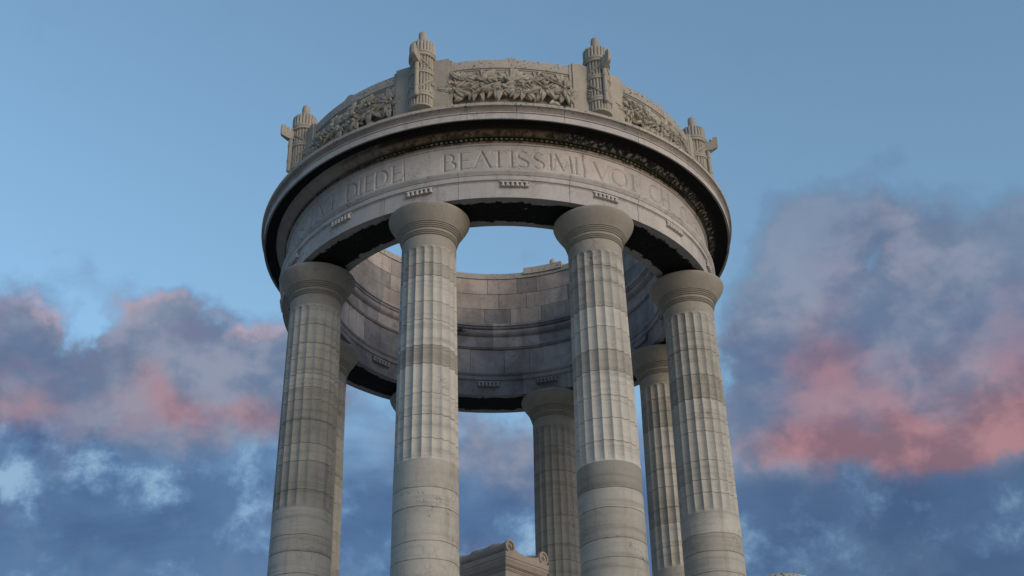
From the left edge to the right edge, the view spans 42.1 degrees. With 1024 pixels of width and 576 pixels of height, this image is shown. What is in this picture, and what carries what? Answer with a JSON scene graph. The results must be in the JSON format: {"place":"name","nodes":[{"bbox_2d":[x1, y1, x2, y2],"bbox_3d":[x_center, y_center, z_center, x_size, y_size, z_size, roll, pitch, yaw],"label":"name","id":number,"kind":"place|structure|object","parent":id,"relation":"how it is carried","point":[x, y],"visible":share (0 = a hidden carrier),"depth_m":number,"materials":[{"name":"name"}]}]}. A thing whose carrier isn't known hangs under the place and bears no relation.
{"place":"outdoors","nodes":[
{"label":"outdoors","id":0,"kind":"place"},
{"bbox_2d":[0,0,1023,575],"label":"sky","id":1,"kind":"structure","parent":0,"point":[868,160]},
{"bbox_2d":[763,573,804,575],"bbox_3d":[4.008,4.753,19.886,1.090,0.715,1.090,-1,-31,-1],"label":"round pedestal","id":2,"kind":"object","parent":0,"point":[784,574],"visible":1,"depth_m":19.59,"materials":[{"name":"beige stone"}]},
{"bbox_3d":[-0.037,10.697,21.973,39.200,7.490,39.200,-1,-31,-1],"label":"podium","id":3,"kind":"structure","parent":0,"visible":0},
{"bbox_2d":[459,539,548,575],"bbox_3d":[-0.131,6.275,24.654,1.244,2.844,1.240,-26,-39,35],"label":"altar","id":4,"kind":"object","parent":3,"relation":"on","point":[505,558],"visible":1,"depth_m":24.81,"materials":[{"name":"stone"}]},
{"bbox_2d":[261,31,746,575],"bbox_3d":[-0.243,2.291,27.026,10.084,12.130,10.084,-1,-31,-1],"label":"rotunda monument","id":5,"kind":"object","parent":3,"relation":"on","point":[425,159],"visible":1,"depth_m":25.15,"materials":[{"name":"stone"}]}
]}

